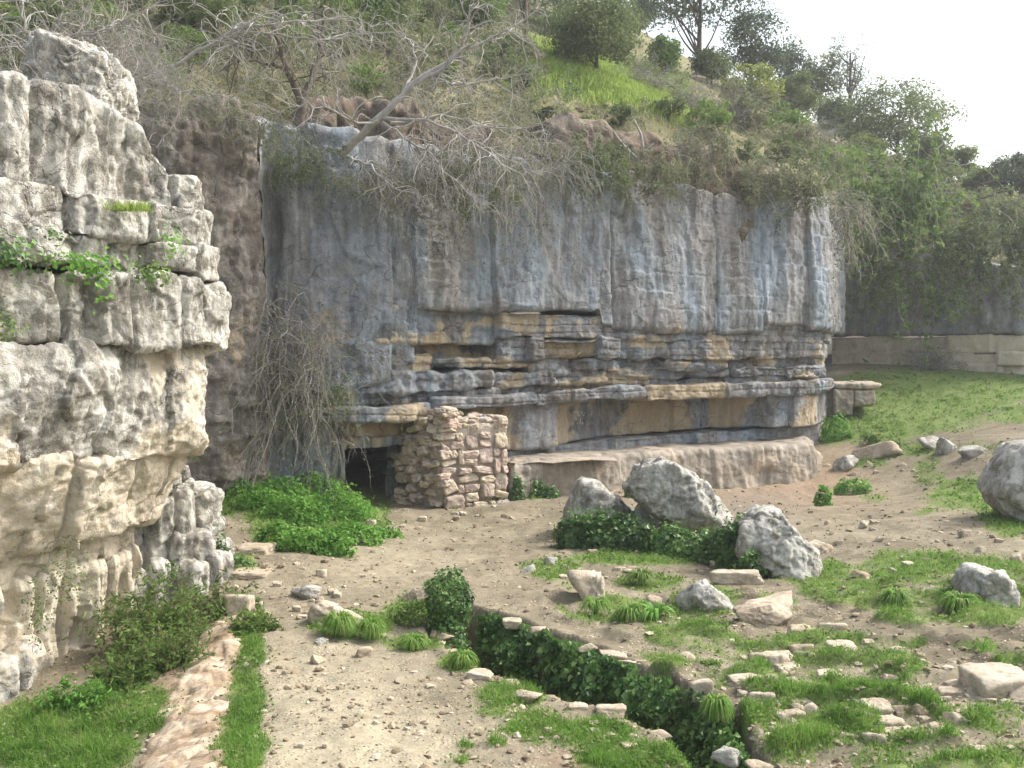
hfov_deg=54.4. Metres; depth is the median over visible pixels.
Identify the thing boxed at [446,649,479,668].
grass tussock
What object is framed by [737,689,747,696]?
stone
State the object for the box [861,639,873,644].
stone
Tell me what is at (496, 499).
ivy
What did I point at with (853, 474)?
stone
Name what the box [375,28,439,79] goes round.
bush
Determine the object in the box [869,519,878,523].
stone
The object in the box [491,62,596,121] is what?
hanging brush
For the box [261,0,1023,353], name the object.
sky
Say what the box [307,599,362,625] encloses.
rock
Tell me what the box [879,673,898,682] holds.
stone
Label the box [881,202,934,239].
bush
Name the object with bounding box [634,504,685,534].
boulder
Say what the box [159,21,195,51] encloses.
bush
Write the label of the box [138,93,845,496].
cliff
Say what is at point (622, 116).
bush
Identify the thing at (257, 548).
rock
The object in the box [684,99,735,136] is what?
bush
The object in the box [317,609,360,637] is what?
grass tussock
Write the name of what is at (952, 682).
stone
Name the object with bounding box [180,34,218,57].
bush
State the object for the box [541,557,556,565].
stone
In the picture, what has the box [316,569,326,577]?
stone
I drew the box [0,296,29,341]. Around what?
ledge plant
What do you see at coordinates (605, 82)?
meadow grass
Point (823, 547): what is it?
rock
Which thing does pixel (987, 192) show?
bush
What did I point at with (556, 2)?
pine tree
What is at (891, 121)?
oak tree
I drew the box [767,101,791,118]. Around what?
bush
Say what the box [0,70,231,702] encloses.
rock outcrop
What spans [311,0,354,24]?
bush
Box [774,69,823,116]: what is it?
bush
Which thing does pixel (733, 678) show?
stone
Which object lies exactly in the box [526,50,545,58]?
rock
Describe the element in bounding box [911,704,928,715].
stone
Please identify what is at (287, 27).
bush
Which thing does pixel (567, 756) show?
stone
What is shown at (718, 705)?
grass tussock
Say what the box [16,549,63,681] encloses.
ledge plant
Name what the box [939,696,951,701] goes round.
stone
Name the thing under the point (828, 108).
bush
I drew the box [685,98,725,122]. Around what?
bush
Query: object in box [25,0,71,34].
bush
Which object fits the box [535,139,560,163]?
bush
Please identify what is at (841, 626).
stone
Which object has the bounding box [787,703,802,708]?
stone
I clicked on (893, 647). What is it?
stone
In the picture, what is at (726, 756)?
rock
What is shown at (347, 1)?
bush
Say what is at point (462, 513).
stone
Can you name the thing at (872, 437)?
weed clump
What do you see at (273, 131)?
hanging brush
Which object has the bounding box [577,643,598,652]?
rim stone
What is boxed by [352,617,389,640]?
grass tussock
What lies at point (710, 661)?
weed clump
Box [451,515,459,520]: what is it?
stone
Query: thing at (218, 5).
bush
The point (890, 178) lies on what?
bush
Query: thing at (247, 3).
bush
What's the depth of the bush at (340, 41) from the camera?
24.26 m
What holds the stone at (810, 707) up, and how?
on the ground at (410, 549)
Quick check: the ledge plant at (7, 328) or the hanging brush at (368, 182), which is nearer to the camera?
the ledge plant at (7, 328)
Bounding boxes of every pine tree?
[519,0,535,34]
[541,0,582,32]
[631,0,767,82]
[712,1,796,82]
[799,46,848,121]
[825,25,877,100]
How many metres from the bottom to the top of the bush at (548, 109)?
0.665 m
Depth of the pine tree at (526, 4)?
32.85 m
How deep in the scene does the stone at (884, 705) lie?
8.02 m
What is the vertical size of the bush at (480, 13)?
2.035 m
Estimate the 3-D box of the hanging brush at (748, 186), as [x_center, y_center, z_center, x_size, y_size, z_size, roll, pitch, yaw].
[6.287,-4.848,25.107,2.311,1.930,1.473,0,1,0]
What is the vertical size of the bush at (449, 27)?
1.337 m
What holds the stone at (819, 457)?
on the ground at (410, 549)
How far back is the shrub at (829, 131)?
39.24 m
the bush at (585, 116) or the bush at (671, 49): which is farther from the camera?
the bush at (671, 49)
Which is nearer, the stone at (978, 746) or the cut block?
the stone at (978, 746)
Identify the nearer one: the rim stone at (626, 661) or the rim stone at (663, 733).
the rim stone at (663, 733)
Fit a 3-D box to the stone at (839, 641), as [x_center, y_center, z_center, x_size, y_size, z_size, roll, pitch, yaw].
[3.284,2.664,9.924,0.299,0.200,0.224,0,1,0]
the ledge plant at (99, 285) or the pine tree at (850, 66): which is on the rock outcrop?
the ledge plant at (99, 285)
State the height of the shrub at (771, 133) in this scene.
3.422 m
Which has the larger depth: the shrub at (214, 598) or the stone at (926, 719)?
the shrub at (214, 598)
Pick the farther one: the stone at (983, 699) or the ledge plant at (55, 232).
the ledge plant at (55, 232)
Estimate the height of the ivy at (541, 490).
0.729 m
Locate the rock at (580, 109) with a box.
[575,107,583,111]
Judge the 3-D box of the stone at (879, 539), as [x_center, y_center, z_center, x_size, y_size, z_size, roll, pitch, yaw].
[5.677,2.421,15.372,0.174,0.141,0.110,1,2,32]
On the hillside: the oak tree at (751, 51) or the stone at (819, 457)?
the oak tree at (751, 51)
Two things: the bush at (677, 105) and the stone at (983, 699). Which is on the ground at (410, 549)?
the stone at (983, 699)
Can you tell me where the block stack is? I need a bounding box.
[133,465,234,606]
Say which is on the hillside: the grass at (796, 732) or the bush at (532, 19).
the bush at (532, 19)
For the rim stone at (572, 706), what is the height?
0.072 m
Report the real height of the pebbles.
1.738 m
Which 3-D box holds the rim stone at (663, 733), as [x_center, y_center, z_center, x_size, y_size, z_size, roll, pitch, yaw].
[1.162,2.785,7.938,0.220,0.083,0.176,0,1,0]
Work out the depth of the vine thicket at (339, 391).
18.96 m
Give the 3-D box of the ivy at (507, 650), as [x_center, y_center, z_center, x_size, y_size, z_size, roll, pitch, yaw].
[0.476,3.205,10.410,0.580,1.085,3.158,-1,2,-34]
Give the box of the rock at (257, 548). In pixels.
[235,542,276,554]
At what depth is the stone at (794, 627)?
10.50 m
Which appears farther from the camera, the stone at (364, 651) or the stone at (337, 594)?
the stone at (337, 594)
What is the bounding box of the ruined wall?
[390,406,509,508]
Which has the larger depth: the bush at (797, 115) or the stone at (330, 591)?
the bush at (797, 115)
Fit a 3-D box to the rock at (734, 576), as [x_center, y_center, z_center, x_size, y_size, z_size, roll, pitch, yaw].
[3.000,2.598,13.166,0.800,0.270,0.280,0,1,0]
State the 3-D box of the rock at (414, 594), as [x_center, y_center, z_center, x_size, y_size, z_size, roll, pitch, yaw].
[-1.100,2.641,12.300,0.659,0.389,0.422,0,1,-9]
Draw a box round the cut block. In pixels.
[827,380,880,415]
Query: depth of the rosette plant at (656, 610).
11.32 m
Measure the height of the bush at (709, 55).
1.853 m
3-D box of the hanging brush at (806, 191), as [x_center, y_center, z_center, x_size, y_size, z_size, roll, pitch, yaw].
[7.470,-5.136,25.781,3.362,2.802,1.482,0,1,0]
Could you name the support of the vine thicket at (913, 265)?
attached to the wall at (996, 325)
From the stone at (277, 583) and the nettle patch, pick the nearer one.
the stone at (277, 583)
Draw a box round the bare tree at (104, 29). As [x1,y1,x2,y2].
[0,0,207,114]
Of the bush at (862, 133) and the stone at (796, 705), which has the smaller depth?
the stone at (796, 705)
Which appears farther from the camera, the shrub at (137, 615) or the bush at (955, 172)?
the bush at (955, 172)
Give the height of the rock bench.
1.521 m
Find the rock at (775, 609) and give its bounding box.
[732,590,792,627]
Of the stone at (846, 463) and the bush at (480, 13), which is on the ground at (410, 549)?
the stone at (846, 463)
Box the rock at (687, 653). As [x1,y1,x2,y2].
[676,651,695,661]
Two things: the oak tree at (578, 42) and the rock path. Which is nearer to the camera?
the rock path
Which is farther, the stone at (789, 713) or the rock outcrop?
the rock outcrop
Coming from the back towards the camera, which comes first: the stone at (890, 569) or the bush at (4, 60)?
the bush at (4, 60)
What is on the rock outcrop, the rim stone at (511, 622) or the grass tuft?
the grass tuft
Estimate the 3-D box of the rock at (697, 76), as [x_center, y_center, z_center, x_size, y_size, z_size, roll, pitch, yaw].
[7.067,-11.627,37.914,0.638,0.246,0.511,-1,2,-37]
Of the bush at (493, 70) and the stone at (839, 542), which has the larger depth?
the bush at (493, 70)
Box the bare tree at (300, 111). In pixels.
[201,0,353,127]
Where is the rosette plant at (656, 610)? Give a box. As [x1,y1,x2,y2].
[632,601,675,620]
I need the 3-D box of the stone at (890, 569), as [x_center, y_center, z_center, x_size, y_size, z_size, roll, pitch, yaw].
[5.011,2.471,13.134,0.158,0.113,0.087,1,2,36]
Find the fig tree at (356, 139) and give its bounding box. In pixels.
[234,0,563,243]
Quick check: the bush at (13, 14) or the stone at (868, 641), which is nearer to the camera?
the stone at (868, 641)
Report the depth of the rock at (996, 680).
8.23 m
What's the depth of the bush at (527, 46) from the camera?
28.51 m
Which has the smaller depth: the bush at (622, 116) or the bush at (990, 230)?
the bush at (622, 116)
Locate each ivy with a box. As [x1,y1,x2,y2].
[216,526,254,568]
[441,497,504,508]
[471,610,670,739]
[508,469,560,500]
[545,500,665,551]
[630,679,750,767]
[635,504,772,578]
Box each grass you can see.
[0,364,1023,767]
[510,27,694,133]
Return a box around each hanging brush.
[138,60,255,134]
[198,89,306,161]
[262,128,351,203]
[302,159,396,217]
[342,134,472,247]
[384,68,578,287]
[437,147,527,238]
[457,171,569,300]
[480,110,626,236]
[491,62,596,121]
[548,124,671,208]
[583,137,709,215]
[657,117,753,191]
[727,156,806,219]
[742,135,861,235]
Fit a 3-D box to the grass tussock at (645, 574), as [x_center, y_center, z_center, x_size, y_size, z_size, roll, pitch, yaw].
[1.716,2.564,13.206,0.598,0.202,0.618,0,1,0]
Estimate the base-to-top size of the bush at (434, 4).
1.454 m
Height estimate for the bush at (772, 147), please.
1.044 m
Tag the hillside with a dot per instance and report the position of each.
(574, 102)
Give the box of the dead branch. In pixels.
[932,158,1023,215]
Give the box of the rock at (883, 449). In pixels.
[851,441,902,459]
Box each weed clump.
[386,598,441,632]
[695,658,722,666]
[811,410,876,505]
[861,432,906,447]
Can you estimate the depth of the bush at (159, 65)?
18.85 m
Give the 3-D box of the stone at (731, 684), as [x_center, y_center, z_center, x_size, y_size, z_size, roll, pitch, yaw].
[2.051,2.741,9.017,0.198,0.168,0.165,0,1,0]
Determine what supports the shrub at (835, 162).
on the hillside
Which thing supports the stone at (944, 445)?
on the ground at (410, 549)
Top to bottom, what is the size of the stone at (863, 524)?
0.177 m
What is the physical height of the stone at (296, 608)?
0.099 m
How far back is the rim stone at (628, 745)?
7.65 m
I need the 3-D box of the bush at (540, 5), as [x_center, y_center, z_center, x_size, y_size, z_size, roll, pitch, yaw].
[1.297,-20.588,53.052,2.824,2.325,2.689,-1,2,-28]
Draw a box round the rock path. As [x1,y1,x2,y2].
[136,613,254,767]
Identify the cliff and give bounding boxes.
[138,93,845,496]
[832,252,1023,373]
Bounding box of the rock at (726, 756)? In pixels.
[710,745,739,767]
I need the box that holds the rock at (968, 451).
[958,445,987,458]
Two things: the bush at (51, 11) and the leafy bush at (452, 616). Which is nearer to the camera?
the leafy bush at (452, 616)
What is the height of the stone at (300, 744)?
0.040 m
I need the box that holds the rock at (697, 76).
[691,75,706,80]
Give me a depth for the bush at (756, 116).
33.52 m
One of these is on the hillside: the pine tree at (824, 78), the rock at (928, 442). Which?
the pine tree at (824, 78)
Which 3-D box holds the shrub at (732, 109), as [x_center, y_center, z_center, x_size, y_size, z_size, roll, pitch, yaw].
[7.231,-9.312,33.927,5.143,3.612,4.164,0,1,0]
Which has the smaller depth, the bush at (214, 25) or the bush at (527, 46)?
the bush at (214, 25)
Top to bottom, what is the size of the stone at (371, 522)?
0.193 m
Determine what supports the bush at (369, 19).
on the hillside
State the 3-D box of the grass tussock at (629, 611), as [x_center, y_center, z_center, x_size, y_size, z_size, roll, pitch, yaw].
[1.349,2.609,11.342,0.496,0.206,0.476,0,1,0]
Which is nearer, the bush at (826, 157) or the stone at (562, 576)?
the stone at (562, 576)
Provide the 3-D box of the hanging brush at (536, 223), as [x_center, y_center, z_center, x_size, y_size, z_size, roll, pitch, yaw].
[-0.317,-3.112,20.783,3.127,2.730,1.869,0,1,0]
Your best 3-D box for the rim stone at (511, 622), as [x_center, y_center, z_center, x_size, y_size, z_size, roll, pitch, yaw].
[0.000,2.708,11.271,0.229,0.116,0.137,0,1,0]
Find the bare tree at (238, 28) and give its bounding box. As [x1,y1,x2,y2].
[137,0,433,157]
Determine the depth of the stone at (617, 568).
14.00 m
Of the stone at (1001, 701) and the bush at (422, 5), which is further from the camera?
the bush at (422, 5)
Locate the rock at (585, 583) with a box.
[567,570,604,599]
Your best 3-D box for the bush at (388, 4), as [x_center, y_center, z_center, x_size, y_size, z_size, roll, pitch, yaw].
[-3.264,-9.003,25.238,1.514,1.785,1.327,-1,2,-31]
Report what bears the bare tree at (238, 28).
on the hillside
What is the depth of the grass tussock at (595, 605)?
11.65 m
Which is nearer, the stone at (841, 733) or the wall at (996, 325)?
the stone at (841, 733)
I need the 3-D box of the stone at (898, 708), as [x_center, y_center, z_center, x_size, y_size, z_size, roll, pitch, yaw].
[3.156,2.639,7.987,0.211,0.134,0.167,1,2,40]
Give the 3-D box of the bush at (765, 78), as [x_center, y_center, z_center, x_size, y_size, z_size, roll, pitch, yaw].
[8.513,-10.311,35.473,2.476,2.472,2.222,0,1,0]
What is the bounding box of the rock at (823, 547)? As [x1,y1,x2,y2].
[809,539,832,553]
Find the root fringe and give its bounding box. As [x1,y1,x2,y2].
[343,434,378,464]
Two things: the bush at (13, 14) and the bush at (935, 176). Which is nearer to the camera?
the bush at (13, 14)
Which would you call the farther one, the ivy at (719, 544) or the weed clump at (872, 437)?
the weed clump at (872, 437)
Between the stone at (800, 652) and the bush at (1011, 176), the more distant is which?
the bush at (1011, 176)
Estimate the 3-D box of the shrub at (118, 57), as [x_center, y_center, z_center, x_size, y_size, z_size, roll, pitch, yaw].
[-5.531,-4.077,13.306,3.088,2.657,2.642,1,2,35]
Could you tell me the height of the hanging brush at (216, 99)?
1.339 m
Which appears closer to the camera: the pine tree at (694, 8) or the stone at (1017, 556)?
the stone at (1017, 556)
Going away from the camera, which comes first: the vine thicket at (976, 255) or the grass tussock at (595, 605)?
the grass tussock at (595, 605)
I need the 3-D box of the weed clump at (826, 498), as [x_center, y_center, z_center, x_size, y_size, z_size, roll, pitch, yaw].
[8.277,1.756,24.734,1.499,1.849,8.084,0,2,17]
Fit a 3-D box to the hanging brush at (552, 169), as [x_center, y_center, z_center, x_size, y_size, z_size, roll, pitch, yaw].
[0.689,-4.386,21.278,3.673,3.000,1.863,0,2,-18]
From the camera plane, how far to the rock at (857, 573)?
12.97 m
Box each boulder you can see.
[21,28,139,122]
[562,477,635,532]
[622,456,732,536]
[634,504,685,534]
[733,504,822,580]
[951,562,1019,607]
[977,440,1023,521]
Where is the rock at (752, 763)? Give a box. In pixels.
[745,759,773,767]
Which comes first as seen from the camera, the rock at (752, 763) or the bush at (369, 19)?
the rock at (752, 763)
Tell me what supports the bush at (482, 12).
on the hillside
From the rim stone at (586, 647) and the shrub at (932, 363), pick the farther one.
the shrub at (932, 363)
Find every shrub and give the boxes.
[0,0,188,132]
[0,22,173,150]
[0,106,93,263]
[22,675,125,716]
[49,0,255,158]
[56,559,243,664]
[81,637,162,697]
[102,611,224,678]
[161,566,260,622]
[224,604,285,635]
[610,46,703,97]
[656,69,729,114]
[688,51,794,141]
[753,103,845,160]
[775,96,860,164]
[810,130,879,186]
[884,326,981,375]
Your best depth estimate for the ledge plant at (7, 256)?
9.23 m
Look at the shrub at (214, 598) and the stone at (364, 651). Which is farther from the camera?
the shrub at (214, 598)
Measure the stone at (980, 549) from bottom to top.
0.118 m
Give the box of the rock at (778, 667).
[770,662,799,673]
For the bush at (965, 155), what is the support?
on the hillside
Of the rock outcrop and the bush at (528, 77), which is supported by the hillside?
the bush at (528, 77)
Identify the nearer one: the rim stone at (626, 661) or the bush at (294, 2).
the rim stone at (626, 661)
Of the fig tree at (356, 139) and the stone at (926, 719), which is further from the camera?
the fig tree at (356, 139)
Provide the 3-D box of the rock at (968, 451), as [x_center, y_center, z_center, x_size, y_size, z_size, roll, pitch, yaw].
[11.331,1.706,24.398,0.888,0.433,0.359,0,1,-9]
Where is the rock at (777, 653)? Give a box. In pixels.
[763,650,792,656]
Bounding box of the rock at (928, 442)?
[917,435,938,449]
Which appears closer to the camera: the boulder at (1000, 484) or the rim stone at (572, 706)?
the rim stone at (572, 706)
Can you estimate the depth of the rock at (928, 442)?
25.91 m
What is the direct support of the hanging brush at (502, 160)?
hanging from the cliff at (658, 323)
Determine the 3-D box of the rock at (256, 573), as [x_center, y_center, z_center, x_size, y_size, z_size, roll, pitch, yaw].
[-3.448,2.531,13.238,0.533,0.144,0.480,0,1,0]
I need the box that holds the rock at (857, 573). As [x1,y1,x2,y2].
[850,570,871,578]
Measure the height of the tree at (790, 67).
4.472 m
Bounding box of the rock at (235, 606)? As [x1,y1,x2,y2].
[223,594,254,615]
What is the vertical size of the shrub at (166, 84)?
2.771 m
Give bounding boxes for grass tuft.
[99,198,154,212]
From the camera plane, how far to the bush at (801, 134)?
32.57 m
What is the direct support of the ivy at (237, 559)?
on the ground at (410, 549)
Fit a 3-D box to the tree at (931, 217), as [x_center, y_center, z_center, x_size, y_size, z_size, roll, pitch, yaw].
[14.342,-4.364,34.090,7.709,9.181,3.405,0,1,-4]
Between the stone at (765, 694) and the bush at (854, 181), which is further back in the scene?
the bush at (854, 181)
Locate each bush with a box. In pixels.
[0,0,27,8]
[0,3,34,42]
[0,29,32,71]
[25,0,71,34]
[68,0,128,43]
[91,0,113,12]
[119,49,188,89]
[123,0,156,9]
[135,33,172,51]
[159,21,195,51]
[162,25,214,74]
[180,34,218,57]
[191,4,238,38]
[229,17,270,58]
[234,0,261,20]
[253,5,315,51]
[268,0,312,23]
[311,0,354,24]
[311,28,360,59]
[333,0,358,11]
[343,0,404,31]
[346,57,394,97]
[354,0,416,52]
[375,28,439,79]
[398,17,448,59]
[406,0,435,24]
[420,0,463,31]
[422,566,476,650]
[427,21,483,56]
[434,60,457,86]
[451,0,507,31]
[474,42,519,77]
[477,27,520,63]
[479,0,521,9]
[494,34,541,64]
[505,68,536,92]
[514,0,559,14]
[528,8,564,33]
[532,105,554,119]
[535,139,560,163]
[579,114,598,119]
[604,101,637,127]
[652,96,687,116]
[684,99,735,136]
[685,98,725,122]
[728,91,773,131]
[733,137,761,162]
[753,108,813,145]
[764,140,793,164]
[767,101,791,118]
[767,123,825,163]
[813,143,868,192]
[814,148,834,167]
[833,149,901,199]
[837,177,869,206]
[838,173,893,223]
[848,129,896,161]
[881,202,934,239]
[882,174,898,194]
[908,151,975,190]
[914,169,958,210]
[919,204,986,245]
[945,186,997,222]
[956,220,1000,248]
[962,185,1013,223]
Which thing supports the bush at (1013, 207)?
on the hillside
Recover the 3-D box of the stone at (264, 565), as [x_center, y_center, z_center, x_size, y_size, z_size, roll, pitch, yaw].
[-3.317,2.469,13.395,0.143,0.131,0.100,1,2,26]
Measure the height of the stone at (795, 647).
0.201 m
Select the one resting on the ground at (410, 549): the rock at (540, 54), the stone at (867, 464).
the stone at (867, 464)
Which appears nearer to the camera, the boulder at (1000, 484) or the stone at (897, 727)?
the stone at (897, 727)
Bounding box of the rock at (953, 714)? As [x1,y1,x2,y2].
[941,711,967,725]
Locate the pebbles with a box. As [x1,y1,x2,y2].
[2,428,1023,767]
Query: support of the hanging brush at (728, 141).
hanging from the cliff at (658, 323)
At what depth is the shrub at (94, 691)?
9.42 m
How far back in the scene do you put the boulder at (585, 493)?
16.74 m
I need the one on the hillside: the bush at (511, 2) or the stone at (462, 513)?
the bush at (511, 2)
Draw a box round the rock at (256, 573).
[231,567,271,579]
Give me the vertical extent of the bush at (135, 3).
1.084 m
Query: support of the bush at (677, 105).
on the hillside
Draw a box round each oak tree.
[536,0,653,68]
[836,74,968,165]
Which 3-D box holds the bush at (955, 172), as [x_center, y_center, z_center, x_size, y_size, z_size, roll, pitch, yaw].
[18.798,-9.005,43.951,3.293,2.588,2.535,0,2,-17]
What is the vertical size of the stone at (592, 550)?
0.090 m
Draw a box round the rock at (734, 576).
[709,569,763,584]
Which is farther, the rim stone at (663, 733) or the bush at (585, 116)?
the bush at (585, 116)
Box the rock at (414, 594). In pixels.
[402,587,444,605]
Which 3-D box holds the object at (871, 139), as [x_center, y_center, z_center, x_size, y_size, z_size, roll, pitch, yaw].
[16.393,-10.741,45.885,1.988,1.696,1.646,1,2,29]
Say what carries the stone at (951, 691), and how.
on the ground at (410, 549)
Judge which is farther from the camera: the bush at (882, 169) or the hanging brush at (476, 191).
the bush at (882, 169)
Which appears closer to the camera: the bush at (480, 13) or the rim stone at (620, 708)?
the rim stone at (620, 708)
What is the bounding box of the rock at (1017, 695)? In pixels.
[1009,685,1023,710]
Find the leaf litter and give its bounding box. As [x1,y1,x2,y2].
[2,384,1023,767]
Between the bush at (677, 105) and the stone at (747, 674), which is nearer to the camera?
the stone at (747, 674)
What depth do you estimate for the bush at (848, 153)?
32.92 m
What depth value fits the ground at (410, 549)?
11.40 m
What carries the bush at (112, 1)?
on the hillside
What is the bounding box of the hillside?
[0,0,1022,277]
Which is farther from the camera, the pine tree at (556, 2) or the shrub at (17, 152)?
the pine tree at (556, 2)
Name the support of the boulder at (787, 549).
on the ground at (410, 549)
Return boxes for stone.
[260,563,268,568]
[272,581,281,586]
[292,605,300,611]
[297,742,304,747]
[298,614,306,618]
[310,655,325,664]
[313,637,328,643]
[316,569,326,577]
[327,588,336,595]
[333,591,341,597]
[355,646,372,657]
[366,520,375,525]
[417,516,426,521]
[430,629,453,639]
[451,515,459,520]
[459,511,466,515]
[466,668,492,679]
[502,617,521,628]
[506,679,518,684]
[513,689,541,703]
[520,564,535,572]
[529,626,549,635]
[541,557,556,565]
[559,574,566,578]
[562,754,572,758]
[566,702,587,710]
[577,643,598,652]
[587,549,598,552]
[595,703,625,716]
[599,650,626,659]
[613,567,621,570]
[617,660,646,664]
[621,741,638,748]
[646,594,662,606]
[652,729,672,738]
[688,678,713,702]
[726,678,744,686]
[728,674,752,685]
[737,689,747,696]
[740,673,763,677]
[748,691,775,701]
[749,652,764,660]
[749,729,765,741]
[767,655,790,666]
[779,708,805,722]
[785,696,812,705]
[787,624,814,633]
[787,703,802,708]
[788,644,813,652]
[794,651,814,657]
[801,702,819,713]
[815,668,845,679]
[816,450,823,463]
[817,622,847,631]
[825,639,856,650]
[833,455,858,470]
[835,540,843,544]
[838,732,860,737]
[847,472,856,475]
[858,440,867,445]
[858,520,869,528]
[859,697,893,714]
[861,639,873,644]
[861,732,886,745]
[864,461,873,466]
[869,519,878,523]
[874,536,884,541]
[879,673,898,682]
[880,714,905,725]
[884,646,903,652]
[885,567,896,571]
[887,697,896,705]
[887,724,910,730]
[892,705,911,712]
[901,561,914,567]
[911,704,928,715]
[915,683,933,692]
[918,715,931,722]
[926,721,943,728]
[933,437,956,453]
[935,686,961,696]
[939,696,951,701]
[943,679,958,686]
[957,530,971,537]
[968,745,987,749]
[972,696,996,702]
[975,546,985,551]
[994,538,1002,542]
[999,698,1012,704]
[1009,552,1021,561]
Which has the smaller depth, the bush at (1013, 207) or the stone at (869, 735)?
the stone at (869, 735)
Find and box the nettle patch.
[224,468,403,557]
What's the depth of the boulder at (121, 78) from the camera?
11.43 m
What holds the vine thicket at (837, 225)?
attached to the cliff at (658, 323)
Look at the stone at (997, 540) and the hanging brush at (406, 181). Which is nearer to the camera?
the stone at (997, 540)
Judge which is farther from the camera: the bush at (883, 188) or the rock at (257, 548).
the bush at (883, 188)
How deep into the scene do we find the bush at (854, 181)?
37.02 m
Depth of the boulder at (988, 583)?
10.99 m
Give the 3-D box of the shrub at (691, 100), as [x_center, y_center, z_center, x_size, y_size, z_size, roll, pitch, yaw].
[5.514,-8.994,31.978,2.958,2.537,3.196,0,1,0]
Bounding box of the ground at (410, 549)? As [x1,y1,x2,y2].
[0,353,1023,767]
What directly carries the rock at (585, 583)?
on the ground at (410, 549)
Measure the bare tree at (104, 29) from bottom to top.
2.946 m
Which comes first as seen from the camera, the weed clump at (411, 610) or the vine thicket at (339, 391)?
the weed clump at (411, 610)
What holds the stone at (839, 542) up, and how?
on the ground at (410, 549)
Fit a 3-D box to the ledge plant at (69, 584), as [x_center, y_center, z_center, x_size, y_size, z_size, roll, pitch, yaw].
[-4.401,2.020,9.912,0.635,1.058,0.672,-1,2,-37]
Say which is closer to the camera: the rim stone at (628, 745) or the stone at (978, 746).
the stone at (978, 746)
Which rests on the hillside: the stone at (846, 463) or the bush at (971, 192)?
the bush at (971, 192)
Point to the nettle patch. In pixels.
(290, 539)
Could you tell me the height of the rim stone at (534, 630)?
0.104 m
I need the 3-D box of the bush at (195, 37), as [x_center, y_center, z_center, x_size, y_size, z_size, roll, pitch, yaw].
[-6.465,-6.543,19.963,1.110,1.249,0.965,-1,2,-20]
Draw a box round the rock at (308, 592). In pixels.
[290,584,321,599]
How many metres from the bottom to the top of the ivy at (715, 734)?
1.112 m
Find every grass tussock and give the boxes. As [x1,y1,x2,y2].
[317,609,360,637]
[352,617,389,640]
[394,632,432,651]
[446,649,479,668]
[576,596,612,615]
[613,602,646,621]
[619,567,659,585]
[696,692,734,724]
[875,586,916,607]
[931,590,982,613]
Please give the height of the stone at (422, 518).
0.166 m
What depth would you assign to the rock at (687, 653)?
9.71 m
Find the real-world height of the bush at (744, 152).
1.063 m
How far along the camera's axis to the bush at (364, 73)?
23.03 m
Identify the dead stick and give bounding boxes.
[613,131,637,158]
[633,119,644,154]
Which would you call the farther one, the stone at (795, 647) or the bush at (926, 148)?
the bush at (926, 148)
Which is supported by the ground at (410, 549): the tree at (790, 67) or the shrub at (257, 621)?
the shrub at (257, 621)
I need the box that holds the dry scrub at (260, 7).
[0,0,998,247]
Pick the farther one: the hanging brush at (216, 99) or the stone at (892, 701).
the hanging brush at (216, 99)
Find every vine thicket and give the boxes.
[190,265,409,511]
[307,373,364,431]
[780,147,903,286]
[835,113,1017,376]
[847,221,996,304]
[935,186,1023,318]
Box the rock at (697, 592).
[675,579,733,611]
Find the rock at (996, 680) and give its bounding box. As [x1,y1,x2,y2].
[958,662,1023,698]
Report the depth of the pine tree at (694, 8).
38.64 m
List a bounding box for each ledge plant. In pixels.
[0,229,42,286]
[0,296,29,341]
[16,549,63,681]
[29,225,70,246]
[29,245,140,284]
[31,533,105,639]
[85,243,117,313]
[113,260,174,289]
[151,217,191,259]
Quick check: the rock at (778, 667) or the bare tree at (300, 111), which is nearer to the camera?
the rock at (778, 667)
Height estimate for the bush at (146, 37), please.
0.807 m
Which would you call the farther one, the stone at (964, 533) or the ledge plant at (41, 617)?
the stone at (964, 533)
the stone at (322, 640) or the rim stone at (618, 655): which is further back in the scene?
the stone at (322, 640)
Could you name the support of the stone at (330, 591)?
on the ground at (410, 549)
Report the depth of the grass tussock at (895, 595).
11.32 m
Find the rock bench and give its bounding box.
[506,436,817,500]
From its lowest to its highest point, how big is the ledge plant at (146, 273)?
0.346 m
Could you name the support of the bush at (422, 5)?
on the hillside
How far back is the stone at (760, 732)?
7.79 m
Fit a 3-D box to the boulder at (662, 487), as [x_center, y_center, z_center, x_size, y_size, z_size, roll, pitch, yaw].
[2.756,1.929,16.568,1.824,1.481,1.483,0,2,14]
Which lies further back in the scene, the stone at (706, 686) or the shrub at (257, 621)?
the shrub at (257, 621)
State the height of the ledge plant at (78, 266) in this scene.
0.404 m

